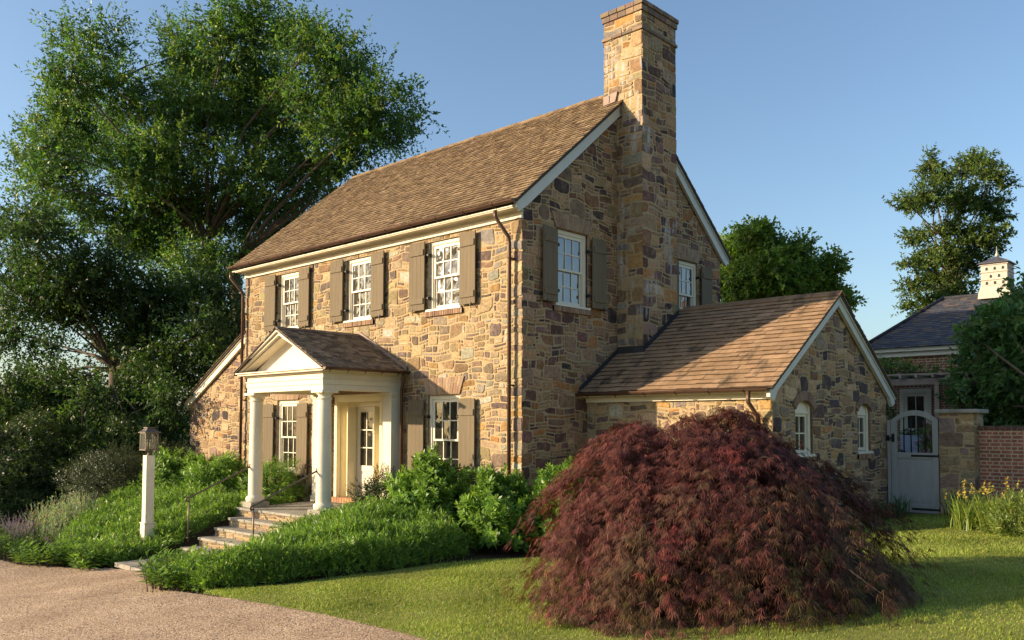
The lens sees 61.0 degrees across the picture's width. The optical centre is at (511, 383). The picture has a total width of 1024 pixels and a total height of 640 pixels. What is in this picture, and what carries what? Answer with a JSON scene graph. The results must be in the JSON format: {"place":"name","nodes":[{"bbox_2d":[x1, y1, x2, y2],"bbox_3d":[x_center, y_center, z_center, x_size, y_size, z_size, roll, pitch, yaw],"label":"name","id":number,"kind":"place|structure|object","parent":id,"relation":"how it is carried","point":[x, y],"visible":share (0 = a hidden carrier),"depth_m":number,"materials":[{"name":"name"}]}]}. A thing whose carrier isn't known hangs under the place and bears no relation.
{"place":"outdoors","nodes":[
{"label":"outdoors","id":0,"kind":"place"},
{"bbox_2d":[17,511,56,537],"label":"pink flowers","id":1,"kind":"object","parent":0,"point":[36,532],"visible":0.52,"depth_m":21.96,"materials":[{"name":"green plant"}]},
{"bbox_2d":[19,530,61,552],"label":"broad leaf shrub","id":2,"kind":"object","parent":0,"point":[43,541],"visible":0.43,"depth_m":19.70,"materials":[{"name":"green plant"}]},
{"bbox_2d":[42,524,86,547],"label":"catmint plant","id":3,"kind":"object","parent":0,"point":[50,542],"visible":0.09,"depth_m":19.44,"materials":[{"name":"green plant"}]},
{"bbox_2d":[0,432,940,627],"bbox_3d":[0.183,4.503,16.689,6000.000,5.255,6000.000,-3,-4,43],"label":"ground","id":4,"kind":"structure","parent":0,"point":[482,553],"depth_m":16.09,"materials":[{"name":"brown soil"}]},
{"bbox_2d":[0,524,19,559],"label":"broad leaf shrub","id":5,"kind":"object","parent":4,"relation":"on","point":[3,545],"visible":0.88,"depth_m":19.32,"materials":[{"name":"green plant"}]},
{"bbox_2d":[0,511,58,545],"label":"catmint plant","id":6,"kind":"object","parent":4,"relation":"on","point":[13,531],"visible":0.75,"depth_m":21.66,"materials":[{"name":"purple plant"}]},
{"bbox_2d":[0,458,76,525],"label":"dark evergreen","id":7,"kind":"object","parent":4,"relation":"on","point":[16,504],"visible":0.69,"depth_m":24.87,"materials":[{"name":"green plant"}]},
{"bbox_2d":[24,484,101,537],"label":"sage plant","id":8,"kind":"object","parent":4,"relation":"on","point":[67,513],"visible":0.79,"depth_m":21.95,"materials":[{"name":"green plant"}]},
{"bbox_2d":[5,536,120,569],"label":"broad leaf shrub","id":9,"kind":"object","parent":4,"relation":"on","point":[25,553],"visible":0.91,"depth_m":17.88,"materials":[{"name":"green plant"}]},
{"bbox_2d":[0,402,141,521],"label":"dark evergreen","id":10,"kind":"object","parent":4,"relation":"on","point":[28,428],"visible":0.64,"depth_m":25.78,"materials":[{"name":"green plant"}]},
{"bbox_2d":[50,439,142,503],"bbox_3d":[-11.030,2.378,24.034,3.067,1.856,3.112,0,-3,3],"label":"grey shrub","id":11,"kind":"object","parent":4,"relation":"on","point":[125,461],"visible":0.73,"depth_m":23.56,"materials":[{"name":"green plant"}]},
{"bbox_2d":[0,176,245,501],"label":"oak tree","id":12,"kind":"object","parent":4,"relation":"on","point":[142,314],"visible":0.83,"depth_m":27.98,"materials":[{"name":"green plant"}]},
{"bbox_2d":[65,407,189,495],"bbox_3d":[-11.766,2.078,27.035,4.180,2.747,4.105,-3,-4,43],"label":"dark evergreen","id":13,"kind":"object","parent":4,"relation":"on","point":[121,429],"visible":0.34,"depth_m":26.22,"materials":[{"name":"green plant"}]},
{"bbox_2d":[114,556,172,570],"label":"flagstone path","id":14,"kind":"structure","parent":4,"relation":"on","point":[132,565],"depth_m":17.30,"materials":[{"name":"beige stone"}]},
{"bbox_2d":[138,427,160,541],"bbox_3d":[-7.947,2.233,18.993,0.350,2.565,0.350,-3,-4,43],"label":"lamp post","id":15,"kind":"object","parent":4,"relation":"on","point":[147,524],"visible":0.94,"depth_m":18.92,"materials":[{"name":"beige paint"}]},
{"bbox_2d":[131,437,196,473],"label":"grey shrub","id":16,"kind":"object","parent":4,"relation":"on","point":[170,449],"visible":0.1,"depth_m":24.91,"materials":[{"name":"green plant"}]},
{"bbox_2d":[49,480,282,567],"bbox_3d":[-9.098,3.118,20.938,6.145,1.672,4.793,-3,-4,43],"label":"hedge","id":17,"kind":"object","parent":4,"relation":"on","point":[114,518],"visible":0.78,"depth_m":19.75,"materials":[{"name":"green plant"}]},
{"bbox_2d":[127,445,209,491],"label":"leafy shrub","id":18,"kind":"object","parent":4,"relation":"on","point":[168,465],"visible":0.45,"depth_m":23.06,"materials":[{"name":"green plant"}]},
{"bbox_2d":[136,544,209,591],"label":"broad leaf shrub","id":19,"kind":"object","parent":4,"relation":"on","point":[156,573],"visible":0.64,"depth_m":13.91,"materials":[{"name":"green plant"}]},
{"bbox_2d":[0,560,425,639],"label":"gravel drive","id":20,"kind":"structure","parent":4,"relation":"on","point":[14,594],"depth_m":11.35,"materials":[{"name":"beige gravel"}]},
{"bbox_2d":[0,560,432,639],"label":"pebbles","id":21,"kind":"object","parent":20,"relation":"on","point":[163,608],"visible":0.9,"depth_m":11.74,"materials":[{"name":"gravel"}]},
{"bbox_2d":[179,449,269,495],"bbox_3d":[-7.408,2.381,22.005,2.312,1.479,2.218,-3,-4,43],"label":"leafy shrub","id":22,"kind":"object","parent":4,"relation":"on","point":[218,469],"visible":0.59,"depth_m":21.61,"materials":[{"name":"green plant"}]},
{"bbox_2d":[0,0,449,344],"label":"oak tree","id":23,"kind":"object","parent":4,"relation":"on","point":[256,107],"visible":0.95,"depth_m":34.43,"materials":[{"name":"green plant"}]},
{"bbox_2d":[181,516,288,556],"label":"stone steps","id":24,"kind":"structure","parent":4,"relation":"on","point":[237,530],"depth_m":18.54,"materials":[{"name":"beige stone"}]},
{"bbox_2d":[236,452,311,503],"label":"evergreen shrub","id":25,"kind":"object","parent":4,"relation":"on","point":[284,475],"visible":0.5,"depth_m":21.33,"materials":[{"name":"green plant"}]},
{"bbox_2d":[161,493,474,594],"bbox_3d":[-3.531,2.758,15.310,4.068,1.442,4.937,-3,-4,43],"label":"hedge","id":26,"kind":"object","parent":4,"relation":"on","point":[368,530],"visible":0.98,"depth_m":14.53,"materials":[{"name":"green plant"}]},
{"bbox_2d":[346,463,404,504],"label":"evergreen shrub","id":27,"kind":"object","parent":4,"relation":"on","point":[377,488],"visible":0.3,"depth_m":18.00,"materials":[{"name":"green plant"}]},
{"bbox_2d":[378,443,478,528],"bbox_3d":[-1.669,2.084,17.304,2.104,1.846,1.980,0,-3,12],"label":"leafy shrub","id":28,"kind":"object","parent":4,"relation":"on","point":[429,479],"visible":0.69,"depth_m":16.99,"materials":[{"name":"green plant"}]},
{"bbox_2d":[454,462,540,553],"bbox_3d":[-0.222,2.325,16.236,1.785,1.744,1.824,-3,-4,43],"label":"leafy shrub","id":29,"kind":"object","parent":4,"relation":"on","point":[492,517],"visible":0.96,"depth_m":15.82,"materials":[{"name":"green plant"}]},
{"bbox_2d":[180,0,897,547],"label":"stone house","id":30,"kind":"structure","parent":4,"relation":"on","point":[530,296],"depth_m":18.89,"materials":[{"name":"stone"}]},
{"bbox_2d":[185,464,249,541],"bbox_3d":[-6.501,2.617,19.241,0.065,1.630,1.560,-3,-4,43],"label":"handrail","id":31,"kind":"object","parent":30,"relation":"attached to","point":[188,501],"visible":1,"depth_m":18.89,"materials":[{"name":"metal"}]},
{"bbox_2d":[249,468,317,535],"bbox_3d":[-4.559,2.532,17.410,0.065,1.630,1.560,-3,-4,43],"label":"handrail","id":32,"kind":"object","parent":30,"relation":"attached to","point":[261,501],"visible":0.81,"depth_m":17.20,"materials":[{"name":"metal"}]},
{"bbox_2d":[275,394,298,477],"bbox_3d":[-5.795,1.234,22.563,1.310,2.352,0.195,-3,-4,43],"label":"window","id":33,"kind":"structure","parent":30,"relation":"in","point":[287,409],"depth_m":22.68,"materials":[{"name":"beige paint"}]},
{"bbox_2d":[280,272,299,327],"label":"window","id":34,"kind":"structure","parent":30,"relation":"in","point":[289,282],"depth_m":22.86,"materials":[{"name":"beige paint"}]},
{"bbox_2d":[331,391,382,503],"bbox_3d":[-3.510,1.366,20.503,2.130,2.927,0.460,-3,-4,43],"label":"front door","id":35,"kind":"structure","parent":30,"relation":"in","point":[360,427],"depth_m":20.84,"materials":[{"name":"beige paint"}]},
{"bbox_2d":[342,256,373,327],"bbox_3d":[-3.598,-2.180,20.662,1.192,1.635,0.195,-3,-4,43],"label":"window","id":36,"kind":"structure","parent":30,"relation":"in","point":[359,280],"depth_m":20.77,"materials":[{"name":"beige paint"}]},
{"bbox_2d":[424,237,462,317],"bbox_3d":[-1.416,-2.275,18.606,1.192,1.635,0.195,-3,-4,43],"label":"window","id":37,"kind":"structure","parent":30,"relation":"in","point":[445,254],"depth_m":18.69,"materials":[{"name":"beige paint"}]},
{"bbox_2d":[422,376,464,476],"bbox_3d":[-1.424,1.042,18.443,1.310,2.352,0.195,-3,-4,43],"label":"window","id":38,"kind":"structure","parent":30,"relation":"in","point":[443,408],"depth_m":18.50,"materials":[{"name":"beige paint"}]},
{"bbox_2d":[551,210,592,315],"bbox_3d":[1.218,-2.484,18.176,0.195,2.042,1.350,-3,-4,43],"label":"window","id":39,"kind":"structure","parent":30,"relation":"in","point":[571,250],"depth_m":18.25,"materials":[{"name":"beige paint"}]},
{"bbox_2d":[677,245,701,309],"bbox_3d":[4.282,-2.317,21.419,0.195,2.042,1.260,-3,-4,43],"label":"window","id":40,"kind":"structure","parent":30,"relation":"in","point":[687,277],"depth_m":21.52,"materials":[{"name":"beige paint"}]},
{"bbox_2d":[792,391,816,462],"bbox_3d":[5.466,0.811,16.433,0.234,1.349,0.999,-3,-4,43],"label":"window","id":41,"kind":"structure","parent":30,"relation":"in","point":[802,412],"depth_m":16.54,"materials":[{"name":"beige paint"}]},
{"bbox_2d":[855,395,873,458],"bbox_3d":[7.446,0.919,18.529,0.233,1.349,0.950,-3,-4,43],"label":"window","id":42,"kind":"structure","parent":30,"relation":"in","point":[864,404],"depth_m":18.63,"materials":[{"name":"beige paint"}]},
{"bbox_2d":[514,456,602,550],"bbox_3d":[0.904,2.237,16.092,2.059,1.830,1.712,-1,-3,19],"label":"leafy shrub","id":43,"kind":"object","parent":4,"relation":"on","point":[547,473],"visible":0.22,"depth_m":15.80,"materials":[{"name":"green plant"}]},
{"bbox_2d":[566,445,601,483],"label":"dark shrub","id":44,"kind":"object","parent":4,"relation":"on","point":[572,461],"depth_m":17.22,"materials":[{"name":"green plant"}]},
{"bbox_2d":[719,214,867,312],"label":"leafy tree","id":45,"kind":"object","parent":4,"relation":"on","point":[764,262],"visible":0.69,"depth_m":41.58,"materials":[{"name":"green plant"}]},
{"bbox_2d":[886,401,906,500],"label":"climbing vine","id":46,"kind":"object","parent":4,"relation":"on","point":[890,416],"visible":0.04,"depth_m":20.36,"materials":[{"name":"green plant"}]},
{"bbox_2d":[887,371,975,419],"bbox_3d":[10.982,1.107,24.660,5.400,2.662,1.850,-3,-4,43],"label":"pergola","id":47,"kind":"object","parent":4,"relation":"on","point":[920,379],"visible":0.34,"depth_m":23.63,"materials":[{"name":"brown wood"}]},
{"bbox_2d":[879,355,953,385],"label":"climbing rose","id":48,"kind":"object","parent":47,"relation":"on","point":[901,366],"visible":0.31,"depth_m":24.36,"materials":[{"name":"green plant"}]},
{"bbox_2d":[869,248,1023,451],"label":"brick house","id":49,"kind":"structure","parent":4,"relation":"on","point":[921,336],"depth_m":25.65,"materials":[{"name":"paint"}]},
{"bbox_2d":[899,388,931,451],"bbox_3d":[11.723,1.256,25.206,0.880,2.220,0.070,-3,-4,43],"label":"glazed door","id":50,"kind":"structure","parent":49,"relation":"in","point":[910,399],"depth_m":25.24,"materials":[{"name":"paint"}]},
{"bbox_2d":[882,142,1023,316],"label":"tall tree","id":51,"kind":"object","parent":4,"relation":"on","point":[957,264],"visible":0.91,"depth_m":50.98,"materials":[{"name":"green plant"}]},
{"bbox_2d":[934,409,988,513],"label":"stone pillar","id":52,"kind":"structure","parent":4,"relation":"on","point":[958,448],"depth_m":18.28,"materials":[{"name":"grey stone"}]},
{"bbox_2d":[886,410,940,513],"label":"garden gate","id":53,"kind":"structure","parent":52,"relation":"attached to","point":[915,477],"depth_m":18.91,"materials":[{"name":"grey paint"}]},
{"bbox_2d":[934,260,1023,425],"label":"broadleaf tree","id":54,"kind":"object","parent":4,"relation":"on","point":[995,328],"visible":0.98,"depth_m":21.23,"materials":[{"name":"green plant"}]},
{"bbox_2d":[978,426,1023,509],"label":"brick wall","id":55,"kind":"structure","parent":4,"relation":"on","point":[1001,453],"depth_m":17.96,"materials":[{"name":"red brick"}]},
{"bbox_2d":[0,0,1023,413],"label":"sky","id":56,"kind":"structure","parent":0,"point":[803,113],"materials":[{"name":"blue"}]},
{"bbox_2d":[203,513,1023,639],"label":"lawn","id":57,"kind":"structure","parent":0,"point":[851,635],"depth_m":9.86,"materials":[{"name":"green plant"}]},
{"bbox_2d":[572,575,901,628],"bbox_3d":[2.326,2.475,10.098,3.855,0.266,3.745,-3,-4,43],"label":"mulch bed","id":58,"kind":"object","parent":57,"relation":"on","point":[766,618],"visible":0.09,"depth_m":9.08,"materials":[{"name":"brown soil"}]},
{"bbox_2d":[494,405,942,639],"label":"red maple","id":59,"kind":"object","parent":58,"relation":"on","point":[660,509],"visible":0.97,"depth_m":9.11,"materials":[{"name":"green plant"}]},
{"bbox_2d":[840,492,914,527],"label":"iris clump","id":60,"kind":"object","parent":57,"relation":"on","point":[899,508],"visible":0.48,"depth_m":17.91,"materials":[{"name":"green plant"}]},
{"bbox_2d":[936,489,988,515],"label":"iris clump","id":61,"kind":"object","parent":57,"relation":"on","point":[950,511],"visible":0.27,"depth_m":17.81,"materials":[{"name":"green plant"}]},
{"bbox_2d":[939,478,1020,531],"bbox_3d":[8.263,2.105,15.302,1.388,0.986,1.718,1,-3,-15],"label":"daylily clump","id":62,"kind":"object","parent":57,"relation":"on","point":[966,521],"visible":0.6,"depth_m":15.29,"materials":[{"name":"green plant"}]},
{"bbox_2d":[971,486,1023,538],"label":"yellow green shrub","id":63,"kind":"object","parent":57,"relation":"on","point":[998,525],"visible":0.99,"depth_m":14.09,"materials":[{"name":"green plant"}]},
{"bbox_2d":[900,435,926,452],"bbox_3d":[11.235,1.855,24.281,0.600,0.830,0.400,-3,-4,43],"label":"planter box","id":64,"kind":"object","parent":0,"point":[907,442],"visible":0.34,"depth_m":24.17,"materials":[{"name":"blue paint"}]},
{"bbox_2d":[900,428,924,434],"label":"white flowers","id":65,"kind":"object","parent":64,"relation":"in","point":[907,432],"visible":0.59,"depth_m":24.26,"materials":[{"name":"green plant"}]},
{"bbox_2d":[913,416,939,462],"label":"flowering shrub","id":66,"kind":"object","parent":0,"point":[929,445],"visible":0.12,"depth_m":22.37,"materials":[{"name":"green plant"}]}
]}

